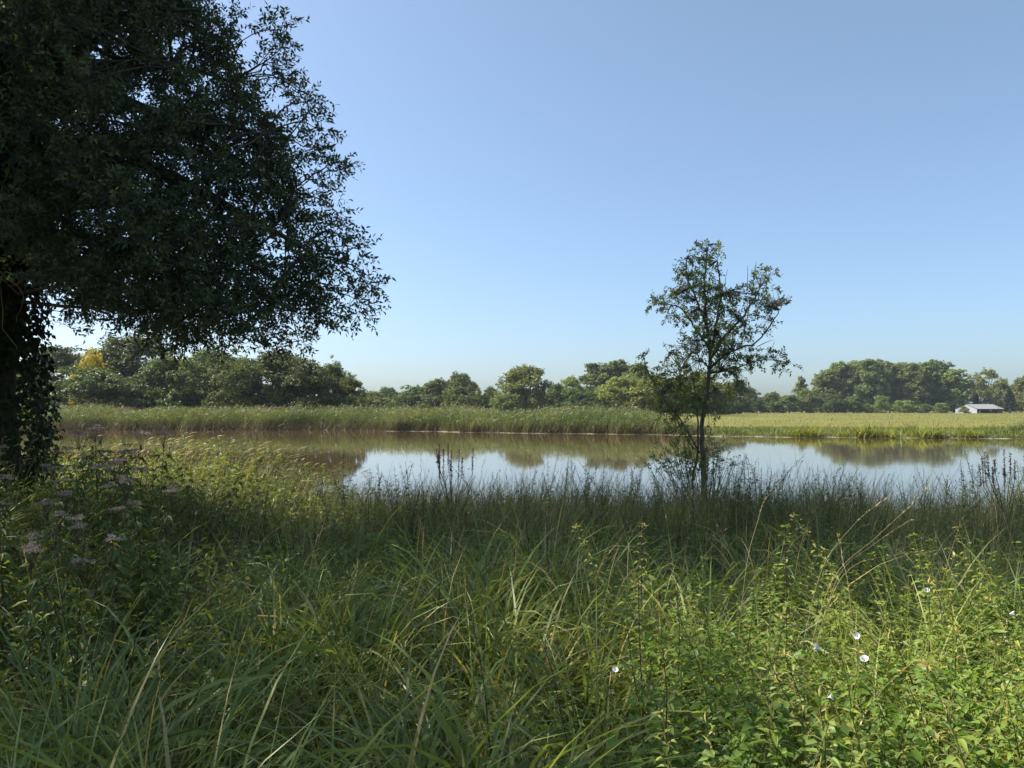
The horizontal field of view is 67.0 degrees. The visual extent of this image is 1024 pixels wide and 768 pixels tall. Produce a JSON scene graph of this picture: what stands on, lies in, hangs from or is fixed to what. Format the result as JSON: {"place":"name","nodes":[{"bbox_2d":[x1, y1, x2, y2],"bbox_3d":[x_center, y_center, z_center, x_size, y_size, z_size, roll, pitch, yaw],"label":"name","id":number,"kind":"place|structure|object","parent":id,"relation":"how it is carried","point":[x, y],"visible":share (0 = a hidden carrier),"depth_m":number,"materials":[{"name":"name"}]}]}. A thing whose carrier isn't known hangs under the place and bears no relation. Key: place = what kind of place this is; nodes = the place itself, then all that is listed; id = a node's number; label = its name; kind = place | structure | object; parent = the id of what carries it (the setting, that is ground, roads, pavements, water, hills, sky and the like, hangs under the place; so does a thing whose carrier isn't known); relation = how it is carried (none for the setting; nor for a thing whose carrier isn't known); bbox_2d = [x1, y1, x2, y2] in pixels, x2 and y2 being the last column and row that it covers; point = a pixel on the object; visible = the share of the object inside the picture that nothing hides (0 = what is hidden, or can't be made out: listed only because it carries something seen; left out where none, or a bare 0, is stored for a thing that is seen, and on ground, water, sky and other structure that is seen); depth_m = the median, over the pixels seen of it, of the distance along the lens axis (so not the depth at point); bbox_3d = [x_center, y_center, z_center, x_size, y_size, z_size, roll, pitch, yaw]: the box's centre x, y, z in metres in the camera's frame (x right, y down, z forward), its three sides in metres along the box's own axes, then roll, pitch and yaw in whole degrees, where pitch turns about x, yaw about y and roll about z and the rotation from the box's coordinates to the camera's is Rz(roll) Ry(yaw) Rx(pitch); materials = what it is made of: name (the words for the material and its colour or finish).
{"place":"outdoors","nodes":[
{"label":"outdoors","id":0,"kind":"place"},
{"bbox_2d":[1,410,1023,767],"bbox_3d":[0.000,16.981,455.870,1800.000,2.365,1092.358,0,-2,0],"label":"ground","id":1,"kind":"structure","parent":0,"point":[915,418],"depth_m":111.56,"materials":[{"name":"plant"}]},
{"bbox_2d":[0,474,19,614],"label":"hemp agrimony","id":2,"kind":"object","parent":1,"relation":"on","point":[8,511],"visible":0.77,"depth_m":5.64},
{"bbox_2d":[0,501,23,671],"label":"hemp agrimony","id":3,"kind":"object","parent":1,"relation":"on","point":[9,556],"visible":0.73,"depth_m":4.61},
{"bbox_2d":[2,541,53,742],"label":"hemp agrimony","id":4,"kind":"object","parent":1,"relation":"on","point":[36,642],"visible":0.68,"depth_m":3.81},
{"bbox_2d":[0,514,85,731],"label":"hemp agrimony","id":5,"kind":"object","parent":1,"relation":"on","point":[46,585],"visible":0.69,"depth_m":4.34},
{"bbox_2d":[16,490,73,649],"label":"hemp agrimony","id":6,"kind":"object","parent":1,"relation":"on","point":[56,532],"visible":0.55,"depth_m":4.97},
{"bbox_2d":[22,532,81,710],"bbox_3d":[-2.435,1.370,4.131,0.302,1.162,0.227,0,-2,5],"label":"hemp agrimony","id":7,"kind":"object","parent":1,"relation":"on","point":[43,563],"visible":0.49,"depth_m":4.11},
{"bbox_2d":[18,343,86,403],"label":"woodland tree","id":8,"kind":"object","parent":1,"relation":"on","point":[63,357],"visible":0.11,"depth_m":133.67,"materials":[{"name":"green plant"}]},
{"bbox_2d":[22,521,89,732],"bbox_3d":[-2.450,1.345,4.113,0.232,1.208,0.319,-1,-2,23],"label":"hemp agrimony","id":9,"kind":"object","parent":1,"relation":"on","point":[74,594],"visible":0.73,"depth_m":4.14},
{"bbox_2d":[38,510,77,694],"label":"hemp agrimony","id":10,"kind":"object","parent":1,"relation":"on","point":[60,555],"visible":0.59,"depth_m":4.52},
{"bbox_2d":[20,546,96,701],"bbox_3d":[-2.263,1.363,3.900,0.242,1.154,0.488,-1,-2,28],"label":"hemp agrimony","id":11,"kind":"object","parent":1,"relation":"on","point":[47,605],"visible":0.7,"depth_m":3.81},
{"bbox_2d":[35,498,93,676],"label":"hemp agrimony","id":12,"kind":"object","parent":1,"relation":"on","point":[48,529],"visible":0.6,"depth_m":4.77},
{"bbox_2d":[55,558,96,726],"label":"hemp agrimony","id":13,"kind":"object","parent":1,"relation":"on","point":[70,631],"visible":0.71,"depth_m":3.61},
{"bbox_2d":[63,436,99,571],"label":"hemp agrimony","id":14,"kind":"object","parent":1,"relation":"on","point":[80,511],"visible":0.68,"depth_m":7.14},
{"bbox_2d":[68,346,108,407],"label":"yellow tree","id":15,"kind":"object","parent":1,"relation":"on","point":[93,360],"visible":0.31,"depth_m":121.54,"materials":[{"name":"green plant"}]},
{"bbox_2d":[20,365,160,412],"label":"woodland tree","id":16,"kind":"object","parent":1,"relation":"on","point":[106,387],"visible":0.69,"depth_m":113.46,"materials":[{"name":"green plant"}]},
{"bbox_2d":[62,456,127,591],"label":"hemp agrimony","id":17,"kind":"object","parent":1,"relation":"on","point":[85,538],"visible":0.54,"depth_m":5.96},
{"bbox_2d":[71,601,120,767],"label":"stinging nettle","id":18,"kind":"object","parent":1,"relation":"on","point":[113,714],"visible":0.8,"depth_m":2.97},
{"bbox_2d":[83,424,109,575],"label":"hemp agrimony","id":19,"kind":"object","parent":1,"relation":"on","point":[88,491],"visible":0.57,"depth_m":6.68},
{"bbox_2d":[67,474,126,619],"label":"hemp agrimony","id":20,"kind":"object","parent":1,"relation":"on","point":[96,530],"visible":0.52,"depth_m":5.75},
{"bbox_2d":[69,430,140,592],"bbox_3d":[-3.302,1.192,6.405,0.693,1.641,0.345,1,-2,-37],"label":"hemp agrimony","id":21,"kind":"object","parent":1,"relation":"on","point":[91,483],"visible":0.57,"depth_m":6.29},
{"bbox_2d":[86,464,131,603],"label":"hemp agrimony","id":22,"kind":"object","parent":1,"relation":"on","point":[94,466],"visible":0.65,"depth_m":5.75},
{"bbox_2d":[93,481,127,652],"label":"hemp agrimony","id":23,"kind":"object","parent":1,"relation":"on","point":[108,525],"visible":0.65,"depth_m":5.19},
{"bbox_2d":[91,534,136,725],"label":"hemp agrimony","id":24,"kind":"object","parent":1,"relation":"on","point":[110,618],"visible":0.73,"depth_m":3.99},
{"bbox_2d":[88,500,145,685],"bbox_3d":[-2.472,1.350,4.784,0.327,1.256,0.246,0,-2,9],"label":"hemp agrimony","id":25,"kind":"object","parent":1,"relation":"on","point":[125,531],"visible":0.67,"depth_m":4.80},
{"bbox_2d":[97,506,137,707],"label":"hemp agrimony","id":26,"kind":"object","parent":1,"relation":"on","point":[120,613],"visible":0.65,"depth_m":4.59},
{"bbox_2d":[97,429,149,591],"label":"hemp agrimony","id":27,"kind":"object","parent":1,"relation":"on","point":[133,493],"visible":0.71,"depth_m":6.33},
{"bbox_2d":[65,322,184,408],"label":"woodland tree","id":28,"kind":"object","parent":1,"relation":"on","point":[117,356],"visible":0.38,"depth_m":128.24,"materials":[{"name":"green plant"}]},
{"bbox_2d":[0,439,254,756],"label":"herb","id":29,"kind":"object","parent":1,"relation":"on","point":[147,606],"depth_m":4.86,"materials":[{"name":"plant"}]},
{"bbox_2d":[1,650,259,767],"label":"sedge tussock","id":30,"kind":"object","parent":1,"relation":"on","point":[123,756],"visible":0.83,"depth_m":2.56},
{"bbox_2d":[0,553,275,758],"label":"sedge tussock","id":31,"kind":"object","parent":1,"relation":"on","point":[36,680],"visible":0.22,"depth_m":3.68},
{"bbox_2d":[104,460,176,616],"bbox_3d":[-2.747,1.296,5.793,0.312,1.484,0.627,-2,-3,45],"label":"hemp agrimony","id":32,"kind":"object","parent":1,"relation":"on","point":[116,462],"visible":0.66,"depth_m":5.69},
{"bbox_2d":[112,477,173,667],"bbox_3d":[-2.434,1.315,5.139,0.362,1.392,0.272,0,-2,14],"label":"hemp agrimony","id":33,"kind":"object","parent":1,"relation":"on","point":[130,520],"visible":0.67,"depth_m":5.13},
{"bbox_2d":[124,466,166,624],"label":"hemp agrimony","id":34,"kind":"object","parent":1,"relation":"on","point":[142,519],"visible":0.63,"depth_m":5.34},
{"bbox_2d":[126,485,181,681],"bbox_3d":[-2.313,1.322,4.915,0.257,1.343,0.354,-1,-2,32],"label":"hemp agrimony","id":35,"kind":"object","parent":1,"relation":"on","point":[163,580],"visible":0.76,"depth_m":4.93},
{"bbox_2d":[145,430,175,583],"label":"hemp agrimony","id":36,"kind":"object","parent":1,"relation":"on","point":[157,490],"visible":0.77,"depth_m":6.93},
{"bbox_2d":[115,354,213,415],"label":"woodland tree","id":37,"kind":"object","parent":1,"relation":"on","point":[171,395],"visible":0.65,"depth_m":118.71,"materials":[{"name":"green plant"}]},
{"bbox_2d":[0,632,329,767],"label":"sedge tussock","id":38,"kind":"object","parent":1,"relation":"on","point":[124,751],"visible":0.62,"depth_m":2.71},
{"bbox_2d":[0,0,395,513],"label":"tree","id":39,"kind":"object","parent":1,"relation":"on","point":[54,175],"visible":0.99,"depth_m":9.79,"materials":[{"name":"green plant"}]},
{"bbox_2d":[0,431,401,549],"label":"nodding grass","id":40,"kind":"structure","parent":1,"relation":"on","point":[221,472],"depth_m":11.28,"materials":[{"name":"plant"}]},
{"bbox_2d":[161,341,261,410],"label":"woodland tree","id":41,"kind":"object","parent":1,"relation":"on","point":[212,358],"visible":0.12,"depth_m":133.15,"materials":[{"name":"green plant"}]},
{"bbox_2d":[194,358,285,414],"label":"woodland tree","id":42,"kind":"object","parent":1,"relation":"on","point":[223,388],"visible":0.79,"depth_m":115.68,"materials":[{"name":"green plant"}]},
{"bbox_2d":[224,349,308,408],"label":"woodland tree","id":43,"kind":"object","parent":1,"relation":"on","point":[271,368],"visible":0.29,"depth_m":121.55,"materials":[{"name":"green plant"}]},
{"bbox_2d":[125,600,444,767],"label":"sedge tussock","id":44,"kind":"object","parent":1,"relation":"on","point":[259,733],"visible":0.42,"depth_m":3.50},
{"bbox_2d":[253,356,354,413],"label":"woodland tree","id":45,"kind":"object","parent":1,"relation":"on","point":[311,379],"visible":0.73,"depth_m":118.53,"materials":[{"name":"green plant"}]},
{"bbox_2d":[328,370,369,411],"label":"woodland tree","id":46,"kind":"object","parent":1,"relation":"on","point":[354,382],"visible":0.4,"depth_m":123.22,"materials":[{"name":"green plant"}]},
{"bbox_2d":[17,402,711,435],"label":"reed bed","id":47,"kind":"object","parent":1,"relation":"on","point":[584,417],"visible":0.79,"depth_m":94.86,"materials":[{"name":"plant"}]},
{"bbox_2d":[20,398,661,414],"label":"reed plumes","id":48,"kind":"object","parent":47,"relation":"on","point":[340,409],"visible":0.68,"depth_m":99.28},
{"bbox_2d":[362,391,396,411],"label":"distant tree","id":49,"kind":"object","parent":1,"relation":"on","point":[377,398],"visible":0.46,"depth_m":232.83,"materials":[{"name":"green plant"}]},
{"bbox_2d":[159,671,654,767],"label":"sedge tussock","id":50,"kind":"object","parent":1,"relation":"on","point":[575,766],"visible":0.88,"depth_m":2.57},
{"bbox_2d":[392,384,427,411],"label":"distant tree","id":51,"kind":"object","parent":1,"relation":"on","point":[404,397],"visible":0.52,"depth_m":246.02,"materials":[{"name":"green plant"}]},
{"bbox_2d":[411,377,454,412],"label":"distant tree","id":52,"kind":"object","parent":1,"relation":"on","point":[434,387],"visible":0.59,"depth_m":241.84,"materials":[{"name":"green plant"}]},
{"bbox_2d":[435,444,474,507],"bbox_3d":[-1.050,1.738,13.259,0.534,1.462,0.684,2,-3,-45],"label":"dock plant","id":53,"kind":"object","parent":1,"relation":"on","point":[438,462],"visible":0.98,"depth_m":13.18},
{"bbox_2d":[443,370,477,403],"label":"distant tree","id":54,"kind":"object","parent":1,"relation":"on","point":[461,380],"visible":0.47,"depth_m":260.13,"materials":[{"name":"green plant"}]},
{"bbox_2d":[440,385,483,412],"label":"distant tree","id":55,"kind":"object","parent":1,"relation":"on","point":[458,396],"visible":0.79,"depth_m":232.92,"materials":[{"name":"green plant"}]},
{"bbox_2d":[460,601,509,767],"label":"stinging nettle","id":56,"kind":"object","parent":1,"relation":"on","point":[484,758],"visible":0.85,"depth_m":2.84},
{"bbox_2d":[295,649,702,767],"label":"sedge tussock","id":57,"kind":"object","parent":1,"relation":"on","point":[390,764],"visible":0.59,"depth_m":2.83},
{"bbox_2d":[487,392,519,413],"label":"bush","id":58,"kind":"object","parent":1,"relation":"on","point":[503,400],"visible":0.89,"depth_m":229.89,"materials":[{"name":"green plant"}]},
{"bbox_2d":[0,436,1023,767],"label":"leafy herbs","id":59,"kind":"object","parent":1,"relation":"on","point":[844,728],"visible":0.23,"depth_m":6.95,"materials":[{"name":"plant"}]},
{"bbox_2d":[0,472,1023,767],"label":"sedge bed","id":60,"kind":"object","parent":1,"relation":"on","point":[316,622],"visible":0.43,"depth_m":4.18,"materials":[{"name":"plant"}]},
{"bbox_2d":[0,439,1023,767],"bbox_3d":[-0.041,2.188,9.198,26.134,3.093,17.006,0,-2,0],"label":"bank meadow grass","id":61,"kind":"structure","parent":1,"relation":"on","point":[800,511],"depth_m":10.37,"materials":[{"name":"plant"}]},
{"bbox_2d":[0,433,1023,717],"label":"grass stems","id":62,"kind":"object","parent":1,"relation":"on","point":[516,537],"visible":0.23,"depth_m":8.29,"materials":[{"name":"plant"}]},
{"bbox_2d":[0,425,1023,615],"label":"grass heads","id":63,"kind":"object","parent":62,"relation":"attached to","point":[728,509],"depth_m":8.66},
{"bbox_2d":[0,495,1023,767],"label":"dead thatch","id":64,"kind":"object","parent":1,"relation":"on","point":[436,639],"visible":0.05,"depth_m":4.88,"materials":[{"name":"plant"}]},
{"bbox_2d":[490,363,553,414],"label":"distant tree","id":65,"kind":"object","parent":1,"relation":"on","point":[524,376],"visible":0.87,"depth_m":248.01,"materials":[{"name":"green plant"}]},
{"bbox_2d":[530,629,586,766],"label":"stinging nettle","id":66,"kind":"object","parent":1,"relation":"on","point":[551,699],"visible":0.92,"depth_m":2.72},
{"bbox_2d":[155,424,1023,658],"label":"rushes","id":67,"kind":"object","parent":1,"relation":"on","point":[639,497],"depth_m":10.22,"materials":[{"name":"plant"}]},
{"bbox_2d":[578,362,614,392],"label":"poplar tree","id":68,"kind":"object","parent":1,"relation":"on","point":[599,373],"visible":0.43,"depth_m":298.05,"materials":[{"name":"green plant"}]},
{"bbox_2d":[420,592,794,767],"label":"sedge tussock","id":69,"kind":"object","parent":1,"relation":"on","point":[602,748],"visible":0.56,"depth_m":3.28,"materials":[{"name":"plant"}]},
{"bbox_2d":[593,374,654,413],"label":"willow tree","id":70,"kind":"object","parent":1,"relation":"on","point":[613,389],"visible":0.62,"depth_m":228.73,"materials":[{"name":"green plant"}]},
{"bbox_2d":[625,522,653,691],"bbox_3d":[0.715,1.381,4.425,0.194,1.154,0.264,0,-2,6],"label":"stinging nettle","id":71,"kind":"object","parent":1,"relation":"on","point":[646,574],"visible":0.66,"depth_m":4.45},
{"bbox_2d":[624,571,661,765],"bbox_3d":[0.565,1.404,3.410,0.172,1.116,0.234,1,-2,-19],"label":"stinging nettle","id":72,"kind":"object","parent":1,"relation":"on","point":[640,645],"visible":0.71,"depth_m":3.44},
{"bbox_2d":[624,373,696,414],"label":"willow tree","id":73,"kind":"object","parent":1,"relation":"on","point":[645,386],"visible":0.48,"depth_m":222.91,"materials":[{"name":"green plant"}]},
{"bbox_2d":[643,642,686,767],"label":"stinging nettle","id":74,"kind":"object","parent":1,"relation":"on","point":[673,708],"visible":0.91,"depth_m":2.52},
{"bbox_2d":[370,461,1021,542],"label":"water edge stems","id":75,"kind":"object","parent":1,"relation":"on","point":[654,497],"visible":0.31,"depth_m":12.41,"materials":[{"name":"green plant"}]},
{"bbox_2d":[370,456,1016,518],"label":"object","id":76,"kind":"object","parent":75,"relation":"attached to","point":[668,482],"visible":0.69,"depth_m":12.62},
{"bbox_2d":[663,370,737,415],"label":"distant tree","id":77,"kind":"object","parent":1,"relation":"on","point":[712,395],"visible":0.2,"depth_m":231.82,"materials":[{"name":"green plant"}]},
{"bbox_2d":[630,238,802,503],"bbox_3d":[3.934,0.155,15.002,3.346,6.074,1.624,0,-2,0],"label":"young tree","id":78,"kind":"object","parent":1,"relation":"on","point":[713,346],"visible":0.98,"depth_m":14.94,"materials":[{"name":"green plant"}]},
{"bbox_2d":[724,381,759,413],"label":"distant tree","id":79,"kind":"object","parent":1,"relation":"on","point":[748,406],"visible":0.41,"depth_m":326.29,"materials":[{"name":"green plant"}]},
{"bbox_2d":[758,391,787,412],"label":"meadow edge tree","id":80,"kind":"object","parent":1,"relation":"on","point":[775,398],"visible":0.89,"depth_m":392.47,"materials":[{"name":"green plant"}]},
{"bbox_2d":[530,517,1023,767],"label":"nettle","id":81,"kind":"object","parent":1,"relation":"on","point":[950,758],"depth_m":3.13,"materials":[{"name":"plant"}]},
{"bbox_2d":[533,512,1023,767],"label":"nettle catkins","id":82,"kind":"object","parent":81,"relation":"attached to","point":[928,667],"visible":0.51,"depth_m":2.72,"materials":[{"name":"plant"}]},
{"bbox_2d":[772,524,805,737],"bbox_3d":[1.433,1.323,4.012,0.167,1.191,0.166,-1,-2,39],"label":"stinging nettle","id":83,"kind":"object","parent":1,"relation":"on","point":[786,591],"visible":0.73,"depth_m":4.01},
{"bbox_2d":[777,648,829,767],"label":"stinging nettle","id":84,"kind":"object","parent":1,"relation":"on","point":[809,728],"visible":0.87,"depth_m":2.46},
{"bbox_2d":[638,605,985,767],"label":"sedge tussock","id":85,"kind":"object","parent":1,"relation":"on","point":[795,733],"visible":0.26,"depth_m":3.14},
{"bbox_2d":[601,578,1023,767],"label":"bindweed leaves","id":86,"kind":"object","parent":1,"relation":"on","point":[915,757],"visible":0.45,"depth_m":2.93,"materials":[{"name":"plant"}]},
{"bbox_2d":[810,369,847,412],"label":"tree","id":87,"kind":"object","parent":1,"relation":"on","point":[822,380],"visible":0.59,"depth_m":426.28,"materials":[{"name":"green plant"}]},
{"bbox_2d":[821,394,849,412],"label":"meadow bush","id":88,"kind":"object","parent":1,"relation":"on","point":[830,405],"visible":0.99,"depth_m":383.22,"materials":[{"name":"green plant"}]},
{"bbox_2d":[660,424,1023,437],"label":"bank grass","id":89,"kind":"structure","parent":1,"relation":"on","point":[994,431],"depth_m":74.78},
{"bbox_2d":[825,360,860,412],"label":"poplar tree","id":90,"kind":"object","parent":1,"relation":"on","point":[849,375],"visible":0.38,"depth_m":435.55,"materials":[{"name":"green plant"}]},
{"bbox_2d":[711,576,1018,764],"bbox_3d":[1.631,1.425,3.573,1.674,1.219,1.862,0,-2,0],"label":"sedge tussock","id":91,"kind":"object","parent":1,"relation":"on","point":[887,673],"visible":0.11,"depth_m":3.59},
{"bbox_2d":[713,567,1023,763],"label":"sedge tussock","id":92,"kind":"object","parent":1,"relation":"on","point":[886,638],"visible":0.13,"depth_m":3.71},
{"bbox_2d":[852,358,891,411],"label":"poplar tree","id":93,"kind":"object","parent":1,"relation":"on","point":[867,371],"visible":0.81,"depth_m":426.67,"materials":[{"name":"green plant"}]},
{"bbox_2d":[872,359,903,412],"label":"poplar tree","id":94,"kind":"object","parent":1,"relation":"on","point":[890,368],"visible":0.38,"depth_m":434.13,"materials":[{"name":"green plant"}]},
{"bbox_2d":[788,573,1023,765],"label":"sedge tussock","id":95,"kind":"object","parent":1,"relation":"on","point":[885,660],"visible":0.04,"depth_m":3.61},
{"bbox_2d":[867,599,947,760],"bbox_3d":[1.625,1.352,3.051,0.197,0.980,0.276,-7,-5,-7],"label":"stinging nettle","id":96,"kind":"object","parent":1,"relation":"on","point":[932,714],"visible":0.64,"depth_m":3.09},
{"bbox_2d":[893,362,933,412],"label":"tree","id":97,"kind":"object","parent":1,"relation":"on","point":[912,392],"visible":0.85,"depth_m":426.14,"materials":[{"name":"green plant"}]},
{"bbox_2d":[811,596,1023,767],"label":"sedge tussock","id":98,"kind":"object","parent":1,"relation":"on","point":[896,699],"visible":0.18,"depth_m":3.16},
{"bbox_2d":[909,358,943,412],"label":"poplar tree","id":99,"kind":"object","parent":1,"relation":"on","point":[932,366],"visible":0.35,"depth_m":433.33,"materials":[{"name":"green plant"}]},
{"bbox_2d":[868,540,1023,673],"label":"sedge tussock","id":100,"kind":"object","parent":1,"relation":"on","point":[1012,630],"visible":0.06,"depth_m":4.59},
{"bbox_2d":[934,369,975,412],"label":"tree","id":101,"kind":"object","parent":1,"relation":"on","point":[951,397],"visible":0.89,"depth_m":426.12,"materials":[{"name":"green plant"}]},
{"bbox_2d":[986,377,1009,406],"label":"meadow edge tree","id":102,"kind":"object","parent":1,"relation":"on","point":[998,387],"visible":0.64,"depth_m":443.61,"materials":[{"name":"green plant"}]},
{"bbox_2d":[978,449,1023,530],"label":"dock plant","id":103,"kind":"object","parent":1,"relation":"on","point":[994,471],"visible":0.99,"depth_m":11.50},
{"bbox_2d":[1001,376,1023,412],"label":"meadow edge tree","id":104,"kind":"object","parent":1,"relation":"on","point":[1019,384],"visible":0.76,"depth_m":428.62,"materials":[{"name":"green plant"}]},
{"bbox_2d":[19,0,1023,407],"label":"sky","id":105,"kind":"structure","parent":0,"point":[534,170],"materials":[{"name":"blue"}]},
{"bbox_2d":[20,430,1023,532],"bbox_3d":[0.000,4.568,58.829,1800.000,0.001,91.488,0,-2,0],"label":"water","id":106,"kind":"structure","parent":0,"point":[385,451],"depth_m":44.48,"materials":[{"name":"brown liquid"}]},
{"bbox_2d":[662,413,1023,428],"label":"meadow grass","id":107,"kind":"structure","parent":0,"point":[807,415],"depth_m":148.25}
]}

